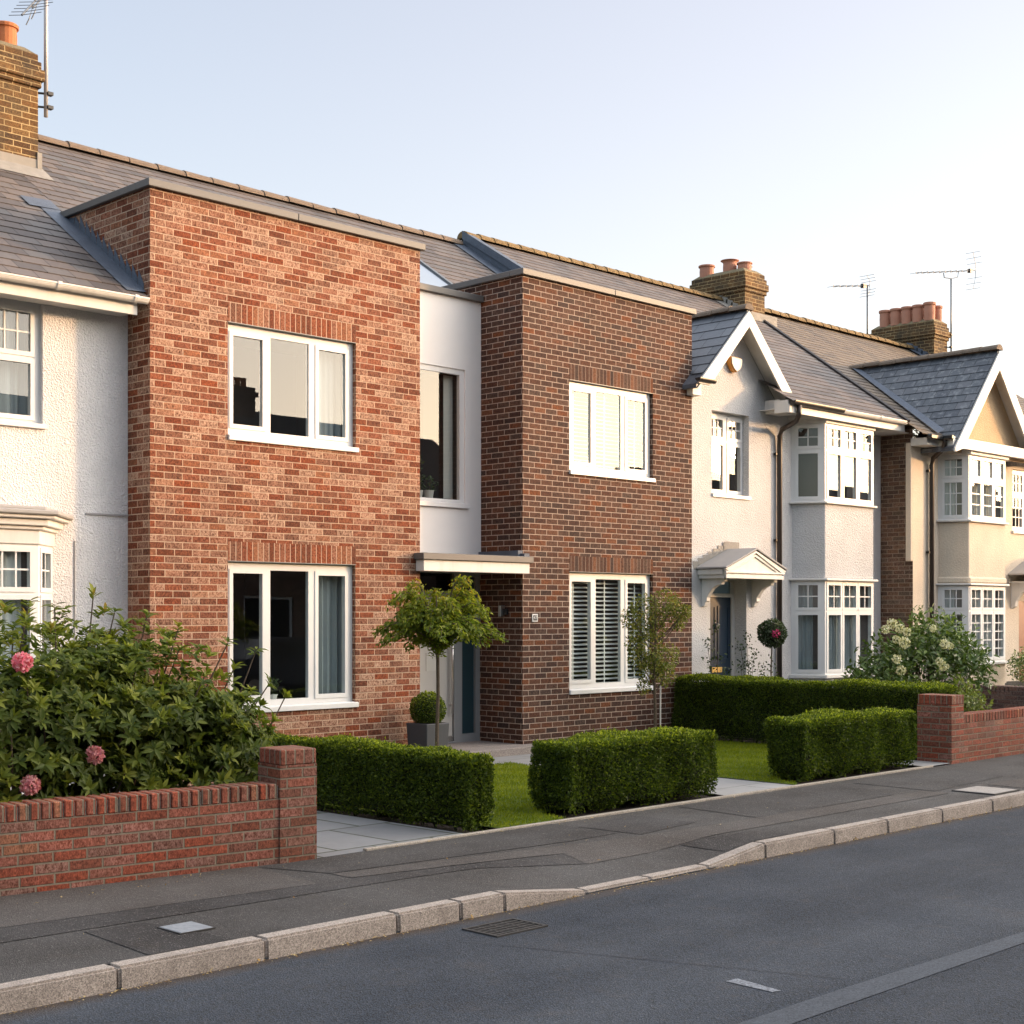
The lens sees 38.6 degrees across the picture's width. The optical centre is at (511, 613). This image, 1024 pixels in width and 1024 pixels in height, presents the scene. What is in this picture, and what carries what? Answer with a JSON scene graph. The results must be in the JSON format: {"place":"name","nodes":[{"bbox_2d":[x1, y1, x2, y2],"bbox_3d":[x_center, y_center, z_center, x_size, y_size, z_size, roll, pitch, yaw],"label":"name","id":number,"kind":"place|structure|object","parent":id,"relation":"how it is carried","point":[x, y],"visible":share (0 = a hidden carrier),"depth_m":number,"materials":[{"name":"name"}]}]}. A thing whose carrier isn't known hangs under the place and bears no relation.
{"place":"outdoors","nodes":[
{"label":"outdoors","id":0,"kind":"place"},
{"bbox_2d":[119,791,463,857],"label":"driveway","id":1,"kind":"structure","parent":0,"point":[338,834],"depth_m":12.31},
{"bbox_2d":[69,736,942,857],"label":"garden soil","id":2,"kind":"structure","parent":0,"point":[447,827],"depth_m":14.22,"materials":[{"name":"brown soil"}]},
{"bbox_2d":[0,20,149,793],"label":"terraced house","id":3,"kind":"structure","parent":2,"relation":"on","point":[68,304],"depth_m":15.40,"materials":[{"name":"white paint"}]},
{"bbox_2d":[0,543,37,692],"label":"bay window","id":4,"kind":"structure","parent":3,"relation":"in","point":[11,589],"depth_m":14.60,"materials":[{"name":"white plastic"}]},
{"bbox_2d":[0,297,46,428],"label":"window","id":5,"kind":"structure","parent":3,"relation":"in","point":[19,320],"depth_m":15.15,"materials":[{"name":"white plastic"}]},
{"bbox_2d":[9,0,53,117],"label":"tv aerial","id":6,"kind":"object","parent":3,"relation":"attached to","point":[46,93],"visible":1,"depth_m":18.18,"materials":[{"name":"grey metal"}]},
{"bbox_2d":[21,545,52,688],"bbox_3d":[-5.014,0.218,14.949,0.577,1.825,0.511,0,0,87],"label":"bay window","id":7,"kind":"structure","parent":3,"relation":"in","point":[45,553],"depth_m":14.95,"materials":[{"name":"white plastic"}]},
{"bbox_2d":[0,582,292,801],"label":"shrub","id":8,"kind":"object","parent":2,"relation":"on","point":[83,716],"visible":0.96,"depth_m":10.71,"materials":[{"name":"green plant"}]},
{"bbox_2d":[0,745,316,895],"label":"garden wall","id":9,"kind":"structure","parent":2,"relation":"on","point":[269,817],"depth_m":10.29,"materials":[{"name":"brick"}]},
{"bbox_2d":[20,134,696,785],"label":"brick house","id":10,"kind":"structure","parent":2,"relation":"on","point":[308,384],"depth_m":18.24,"materials":[{"name":"red brick"}]},
{"bbox_2d":[270,677,280,698],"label":"potted plant","id":11,"kind":"object","parent":10,"relation":"in","point":[274,695],"visible":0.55,"depth_m":16.93,"materials":[{"name":"green plant"}]},
{"bbox_2d":[228,323,358,452],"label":"window","id":12,"kind":"structure","parent":10,"relation":"in","point":[287,389],"depth_m":17.57,"materials":[{"name":"glass"}]},
{"bbox_2d":[228,561,358,711],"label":"window","id":13,"kind":"structure","parent":10,"relation":"in","point":[301,614],"depth_m":17.60,"materials":[{"name":"white plastic"}]},
{"bbox_2d":[420,455,424,496],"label":"potted plant","id":14,"kind":"object","parent":10,"relation":"in","point":[421,492],"visible":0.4,"depth_m":19.65,"materials":[{"name":"green plant"}]},
{"bbox_2d":[421,475,437,497],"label":"potted plant","id":15,"kind":"object","parent":10,"relation":"on","point":[428,492],"visible":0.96,"depth_m":19.75,"materials":[{"name":"green plant"}]},
{"bbox_2d":[420,595,453,740],"bbox_3d":[-1.229,0.733,19.397,0.117,1.965,1.238,0,0,45],"label":"door","id":16,"kind":"structure","parent":10,"relation":"in","point":[427,663],"depth_m":19.72,"materials":[{"name":"grey paint"}]},
{"bbox_2d":[420,363,469,508],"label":"window","id":17,"kind":"structure","parent":10,"relation":"in","point":[431,376],"depth_m":20.27,"materials":[{"name":"glass"}]},
{"bbox_2d":[498,605,507,616],"bbox_3d":[-0.118,-0.040,19.807,0.120,0.150,0.084,0,0,45],"label":"wall lamp","id":18,"kind":"object","parent":10,"relation":"attached to","point":[502,611],"visible":1,"depth_m":19.80,"materials":[{"name":"metal"}]},
{"bbox_2d":[532,614,537,621],"bbox_3d":[0.311,0.052,19.766,0.018,0.105,0.110,0,0,45],"label":"number sign","id":19,"kind":"object","parent":10,"relation":"attached to","point":[534,617],"visible":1,"depth_m":19.76,"materials":[{"name":"white plastic"}]},
{"bbox_2d":[569,572,652,694],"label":"window","id":20,"kind":"structure","parent":10,"relation":"in","point":[598,663],"depth_m":21.17,"materials":[{"name":"white plastic"}]},
{"bbox_2d":[569,381,655,482],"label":"window","id":21,"kind":"structure","parent":10,"relation":"in","point":[609,428],"depth_m":21.28,"materials":[{"name":"white plastic"}]},
{"bbox_2d":[240,731,495,831],"bbox_3d":[-1.610,1.500,13.766,3.867,0.768,0.459,0,0,45],"label":"hedge","id":22,"kind":"object","parent":2,"relation":"on","point":[444,784],"visible":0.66,"depth_m":12.96,"materials":[{"name":"green plant"}]},
{"bbox_2d":[371,574,508,745],"bbox_3d":[-0.794,0.735,15.487,1.471,2.332,1.476,0,0,45],"label":"tree","id":23,"kind":"object","parent":2,"relation":"on","point":[440,625],"visible":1,"depth_m":15.38,"materials":[{"name":"green plant"}]},
{"bbox_2d":[363,765,932,851],"bbox_3d":[1.963,1.889,14.552,0.050,0.122,8.850,0,0,45],"label":"edging","id":24,"kind":"object","parent":2,"relation":"on","point":[616,812],"visible":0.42,"depth_m":13.68,"materials":[{"name":"concrete"}]},
{"bbox_2d":[457,231,909,681],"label":"terraced house","id":25,"kind":"structure","parent":2,"relation":"on","point":[788,432],"depth_m":24.05,"materials":[{"name":"white paint"}]},
{"bbox_2d":[710,597,730,675],"bbox_3d":[3.233,0.893,23.121,0.093,2.315,0.780,0,0,45],"label":"door","id":26,"kind":"structure","parent":25,"relation":"in","point":[720,607],"depth_m":23.24,"materials":[{"name":"blue wood"}]},
{"bbox_2d":[712,412,750,499],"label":"window","id":27,"kind":"structure","parent":25,"relation":"in","point":[726,429],"depth_m":23.29,"materials":[{"name":"white plastic"}]},
{"bbox_2d":[727,356,741,372],"bbox_3d":[3.491,-3.908,22.961,0.103,0.234,0.312,0,0,45],"label":"alarm box","id":28,"kind":"object","parent":25,"relation":"attached to","point":[734,364],"visible":0.94,"depth_m":22.90,"materials":[{"name":"white plastic"}]},
{"bbox_2d":[791,423,824,501],"bbox_3d":[4.933,-2.493,24.337,0.547,1.285,0.511,0,0,14],"label":"bay window","id":29,"kind":"structure","parent":25,"relation":"in","point":[796,449],"depth_m":24.10,"materials":[{"name":"white plastic"}]},
{"bbox_2d":[791,581,824,674],"bbox_3d":[4.891,0.225,24.164,0.547,1.550,0.155,0,0,14],"label":"bay window","id":30,"kind":"structure","parent":25,"relation":"in","point":[802,609],"depth_m":24.15,"materials":[{"name":"white plastic"}]},
{"bbox_2d":[800,423,873,505],"bbox_3d":[5.497,-2.493,24.743,0.511,1.285,1.510,0,0,45],"label":"bay window","id":31,"kind":"structure","parent":25,"relation":"in","point":[835,451],"depth_m":24.40,"materials":[{"name":"white plastic"}]},
{"bbox_2d":[813,581,873,674],"bbox_3d":[5.497,0.225,24.743,0.511,1.550,1.510,0,0,45],"label":"bay window","id":32,"kind":"structure","parent":25,"relation":"in","point":[843,610],"depth_m":24.46,"materials":[{"name":"white plastic"}]},
{"bbox_2d":[844,432,867,499],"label":"bay window","id":33,"kind":"structure","parent":25,"relation":"in","point":[848,461],"depth_m":25.06,"materials":[{"name":"white plastic"}]},
{"bbox_2d":[861,586,867,661],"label":"bay window","id":34,"kind":"structure","parent":25,"relation":"in","point":[864,618],"depth_m":25.08,"materials":[{"name":"glass"}]},
{"bbox_2d":[701,620,733,675],"bbox_3d":[3.089,0.995,22.082,0.546,1.812,0.333,0,0,-28],"label":"rose bush","id":35,"kind":"object","parent":2,"relation":"on","point":[711,666],"visible":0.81,"depth_m":22.05,"materials":[{"name":"green plant"}]},
{"bbox_2d":[729,630,765,674],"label":"rose bush","id":36,"kind":"object","parent":2,"relation":"on","point":[747,665],"visible":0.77,"depth_m":22.41,"materials":[{"name":"green plant"}]},
{"bbox_2d":[671,672,958,754],"bbox_3d":[4.119,1.370,20.523,4.397,1.029,0.747,0,0,45],"label":"hedge","id":37,"kind":"object","parent":2,"relation":"on","point":[737,706],"visible":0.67,"depth_m":20.78,"materials":[{"name":"green plant"}]},
{"bbox_2d":[765,301,1023,684],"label":"terraced house","id":38,"kind":"structure","parent":2,"relation":"on","point":[952,507],"depth_m":26.64,"materials":[{"name":"paint"}]},
{"bbox_2d":[827,274,875,333],"bbox_3d":[8.384,-7.013,34.493,0.400,1.926,2.968,0,0,45],"label":"tv aerial","id":39,"kind":"object","parent":38,"relation":"attached to","point":[864,285],"visible":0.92,"depth_m":34.44,"materials":[{"name":"grey metal"}]},
{"bbox_2d":[912,251,981,350],"bbox_3d":[10.468,-7.646,35.234,0.400,2.593,2.934,0,0,45],"label":"tv aerial","id":40,"kind":"object","parent":38,"relation":"attached to","point":[970,270],"visible":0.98,"depth_m":35.38,"materials":[{"name":"grey metal"}]},
{"bbox_2d":[938,455,968,519],"bbox_3d":[7.952,-2.275,26.362,0.530,1.160,0.155,0,0,20],"label":"bay window","id":41,"kind":"structure","parent":38,"relation":"in","point":[947,478],"depth_m":26.34,"materials":[{"name":"white plastic"}]},
{"bbox_2d":[938,586,968,646],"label":"bay window","id":42,"kind":"structure","parent":38,"relation":"in","point":[946,594],"depth_m":26.31,"materials":[{"name":"white plastic"}]},
{"bbox_2d":[955,455,1004,521],"bbox_3d":[8.503,-2.275,26.885,0.511,1.160,1.415,0,0,45],"label":"bay window","id":43,"kind":"structure","parent":38,"relation":"in","point":[982,481],"depth_m":26.64,"materials":[{"name":"white plastic"}]},
{"bbox_2d":[955,586,1004,661],"bbox_3d":[8.503,0.180,26.885,0.511,1.380,1.415,0,0,45],"label":"bay window","id":44,"kind":"structure","parent":38,"relation":"in","point":[982,610],"depth_m":26.80,"materials":[{"name":"white plastic"}]},
{"bbox_2d":[995,464,999,517],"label":"bay window","id":45,"kind":"structure","parent":38,"relation":"in","point":[997,466],"depth_m":27.17,"materials":[{"name":"white plastic"}]},
{"bbox_2d":[995,590,999,655],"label":"bay window","id":46,"kind":"structure","parent":38,"relation":"in","point":[996,592],"depth_m":27.17,"materials":[{"name":"glass"}]},
{"bbox_2d":[1012,470,1023,533],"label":"window","id":47,"kind":"structure","parent":38,"relation":"in","point":[1017,476],"depth_m":28.88,"materials":[{"name":"white plastic"}]},
{"bbox_2d":[1019,601,1023,677],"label":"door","id":48,"kind":"structure","parent":38,"relation":"in","point":[1021,603],"depth_m":28.73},
{"bbox_2d":[841,603,1000,693],"bbox_3d":[6.082,0.866,22.222,1.860,2.088,3.491,0,0,45],"label":"shrub","id":49,"kind":"object","parent":2,"relation":"on","point":[944,654],"visible":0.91,"depth_m":22.08,"materials":[{"name":"green plant"}]},
{"bbox_2d":[945,674,993,711],"bbox_3d":[6.218,1.362,20.162,0.782,1.082,1.224,0,0,45],"label":"shrub","id":50,"kind":"object","parent":2,"relation":"on","point":[970,698],"visible":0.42,"depth_m":20.07,"materials":[{"name":"green plant"}]},
{"bbox_2d":[917,693,1023,764],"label":"garden wall","id":51,"kind":"structure","parent":2,"relation":"on","point":[950,731],"depth_m":18.39,"materials":[{"name":"brick"}]},
{"bbox_2d":[950,683,1023,711],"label":"garden wall","id":52,"kind":"structure","parent":2,"relation":"on","point":[1004,696],"depth_m":24.30,"materials":[{"name":"brick"}]},
{"bbox_2d":[0,805,1023,1023],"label":"road","id":53,"kind":"structure","parent":0,"point":[854,912],"depth_m":8.37,"materials":[{"name":"grey asphalt"}]},
{"bbox_2d":[462,918,547,937],"bbox_3d":[-0.043,1.970,9.174,0.315,0.020,0.452,0,0,45],"label":"drain grate","id":54,"kind":"object","parent":53,"relation":"on","point":[504,927],"visible":1,"depth_m":9.16,"materials":[{"name":"metal"}]},
{"bbox_2d":[116,810,992,989],"bbox_3d":[4.577,2.000,14.462,0.124,0.080,33.000,0,0,45],"label":"kerb bedding","id":55,"kind":"object","parent":53,"relation":"on","point":[266,958],"visible":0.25,"depth_m":10.66,"materials":[{"name":"grey concrete"}]},
{"bbox_2d":[0,791,1023,1013],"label":"kerb","id":56,"kind":"structure","parent":55,"relation":"on","point":[32,992],"depth_m":8.89,"materials":[{"name":"concrete"}]},
{"bbox_2d":[476,942,845,978],"bbox_3d":[0.771,1.966,8.336,2.247,0.001,0.008,0,0,23],"label":"road seam","id":57,"kind":"object","parent":53,"relation":"on","point":[662,960],"visible":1,"depth_m":8.30,"materials":[{"name":"grey asphalt"}]},
{"bbox_2d":[727,978,780,991],"bbox_3d":[1.280,1.966,7.744,0.096,0.001,0.318,0,0,-39],"label":"road marking","id":58,"kind":"object","parent":53,"relation":"on","point":[747,983],"visible":1,"depth_m":7.77,"materials":[{"name":"paint"}]},
{"bbox_2d":[738,932,1023,1023],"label":"road marking","id":59,"kind":"object","parent":53,"relation":"on","point":[824,1003],"visible":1,"depth_m":7.75,"materials":[{"name":"grey paint"}]},
{"bbox_2d":[0,753,1023,982],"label":"pavement","id":60,"kind":"structure","parent":0,"point":[21,959],"depth_m":10.28,"materials":[{"name":"grey asphalt"}]},
{"bbox_2d":[0,866,316,927],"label":"pavement patch","id":61,"kind":"object","parent":60,"relation":"on","point":[25,908],"visible":1,"depth_m":9.67,"materials":[{"name":"grey asphalt"}]},
{"bbox_2d":[84,922,234,954],"bbox_3d":[-2.046,1.848,8.411,0.770,0.004,0.560,0,0,45],"label":"pavement patch","id":62,"kind":"object","parent":60,"relation":"on","point":[147,938],"visible":1,"depth_m":8.34,"materials":[{"name":"grey asphalt"}]},
{"bbox_2d":[157,921,215,934],"bbox_3d":[-1.916,1.855,8.606,0.250,0.031,0.240,0,0,45],"label":"access cover","id":63,"kind":"object","parent":60,"relation":"on","point":[185,927],"visible":0.83,"depth_m":8.59,"materials":[{"name":"metal"}]},
{"bbox_2d":[0,854,584,942],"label":"pavement patch","id":64,"kind":"object","parent":60,"relation":"on","point":[18,932],"visible":1,"depth_m":9.40,"materials":[{"name":"grey asphalt"}]},
{"bbox_2d":[263,824,614,872],"bbox_3d":[-0.471,1.846,11.502,0.790,0.001,3.110,0,0,45],"label":"pavement patch","id":65,"kind":"object","parent":60,"relation":"on","point":[511,839],"visible":1,"depth_m":11.52,"materials":[{"name":"grey asphalt"}]},
{"bbox_2d":[4,797,1019,1013],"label":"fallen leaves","id":66,"kind":"object","parent":60,"relation":"on","point":[471,914],"visible":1,"depth_m":9.63,"materials":[{"name":"brown plant"}]},
{"bbox_2d":[578,815,693,833],"bbox_3d":[1.091,1.846,12.847,0.691,0.001,0.932,0,0,38],"label":"pavement patch","id":67,"kind":"object","parent":60,"relation":"on","point":[637,824],"visible":1,"depth_m":12.83,"materials":[{"name":"grey asphalt"}]},
{"bbox_2d":[333,791,945,876],"bbox_3d":[1.743,1.872,12.597,7.449,0.052,0.689,0,0,-41],"label":"pavement patch","id":68,"kind":"object","parent":60,"relation":"on","point":[592,852],"visible":1,"depth_m":11.88,"materials":[{"name":"grey asphalt"}]},
{"bbox_2d":[681,831,785,850],"bbox_3d":[1.855,1.870,12.112,0.400,0.044,0.970,0,0,45],"label":"pavement patch","id":69,"kind":"object","parent":60,"relation":"on","point":[724,842],"visible":1,"depth_m":12.02,"materials":[{"name":"grey asphalt"}]},
{"bbox_2d":[678,784,893,816],"bbox_3d":[2.821,1.846,14.582,1.000,0.001,2.700,0,0,45],"label":"pavement patch","id":70,"kind":"object","parent":60,"relation":"on","point":[762,805],"visible":1,"depth_m":14.41,"materials":[{"name":"grey asphalt"}]},
{"bbox_2d":[856,768,1000,790],"bbox_3d":[4.845,1.846,16.413,1.000,0.001,2.250,0,0,45],"label":"pavement patch","id":71,"kind":"object","parent":60,"relation":"on","point":[937,780],"visible":1,"depth_m":16.23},
{"bbox_2d":[952,786,1018,794],"bbox_3d":[4.957,1.854,15.318,0.480,0.032,0.550,0,0,45],"label":"access cover","id":72,"kind":"object","parent":60,"relation":"on","point":[986,790],"visible":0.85,"depth_m":15.24,"materials":[{"name":"metal"}]},
{"bbox_2d":[988,778,1023,787],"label":"pavement patch","id":73,"kind":"object","parent":60,"relation":"on","point":[1016,783],"visible":1,"depth_m":15.96,"materials":[{"name":"grey asphalt"}]},
{"bbox_2d":[0,0,1023,434],"label":"sky","id":74,"kind":"structure","parent":0,"point":[818,145],"materials":[{"name":"blue"}]},
{"bbox_2d":[325,740,916,827],"bbox_3d":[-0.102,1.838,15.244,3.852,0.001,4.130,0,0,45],"label":"lawn","id":75,"kind":"structure","parent":0,"point":[498,816],"depth_m":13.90,"materials":[{"name":"green plant"}]},
{"bbox_2d":[527,725,718,816],"bbox_3d":[1.132,1.492,14.310,0.687,0.783,2.295,0,0,45],"label":"hedge","id":76,"kind":"object","parent":75,"relation":"on","point":[605,767],"visible":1,"depth_m":13.93,"materials":[{"name":"green plant"}]},
{"bbox_2d":[491,754,790,794],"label":"path","id":77,"kind":"structure","parent":0,"point":[725,786],"depth_m":15.83,"materials":[{"name":"grey concrete"}]},
{"bbox_2d":[406,722,448,746],"bbox_3d":[-1.029,1.589,17.885,0.379,0.523,0.379,0,0,45],"label":"planter","id":78,"kind":"object","parent":77,"relation":"on","point":[422,734],"visible":0.44,"depth_m":17.76,"materials":[{"name":"stone"}]},
{"bbox_2d":[409,690,446,723],"bbox_3d":[-1.032,1.169,17.878,0.474,0.486,0.464,0,0,45],"label":"topiary ball","id":79,"kind":"object","parent":78,"relation":"in","point":[422,708],"visible":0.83,"depth_m":17.75,"materials":[{"name":"green plant"}]},
{"bbox_2d":[716,741,916,784],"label":"lawn","id":80,"kind":"structure","parent":0,"point":[718,770],"depth_m":17.24,"materials":[{"name":"green plant"}]},
{"bbox_2d":[620,587,692,727],"bbox_3d":[1.992,0.761,20.210,1.021,2.279,0.598,0,0,7],"label":"tree","id":81,"kind":"object","parent":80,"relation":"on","point":[656,665],"visible":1,"depth_m":20.18,"materials":[{"name":"green plant"}]},
{"bbox_2d":[763,706,917,782],"bbox_3d":[3.878,1.473,17.092,0.681,0.821,2.522,0,0,45],"label":"hedge","id":82,"kind":"object","parent":80,"relation":"on","point":[807,745],"visible":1,"depth_m":16.60,"materials":[{"name":"green plant"}]},
{"bbox_2d":[892,760,948,765],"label":"path","id":83,"kind":"structure","parent":0,"point":[921,763],"depth_m":18.05,"materials":[{"name":"grey concrete"}]},
{"label":"ground","id":84,"kind":"structure","parent":0,"visible":0},
{"bbox_2d":[913,427,919,437],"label":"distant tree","id":85,"kind":"object","parent":84,"relation":"on","point":[914,435],"depth_m":65.27,"materials":[{"name":"plant"}]},
{"label":"front yard","id":86,"kind":"structure","parent":0,"visible":0},
{"bbox_2d":[757,617,788,676],"bbox_3d":[4.011,0.998,22.527,0.489,1.906,0.481,0,0,45],"label":"standard shrub","id":87,"kind":"object","parent":86,"relation":"on","point":[771,634],"visible":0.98,"depth_m":22.42,"materials":[{"name":"green plant"}]},
{"label":"front yard","id":88,"kind":"structure","parent":0,"visible":0},
{"bbox_2d":[1005,680,1023,685],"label":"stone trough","id":89,"kind":"object","parent":88,"relation":"on","point":[1013,683],"visible":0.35,"depth_m":26.60,"materials":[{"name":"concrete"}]},
{"bbox_2d":[1006,647,1023,685],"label":"flowering plant","id":90,"kind":"object","parent":89,"relation":"in","point":[1017,662],"visible":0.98,"depth_m":26.62,"materials":[{"name":"green plant"}]}
]}

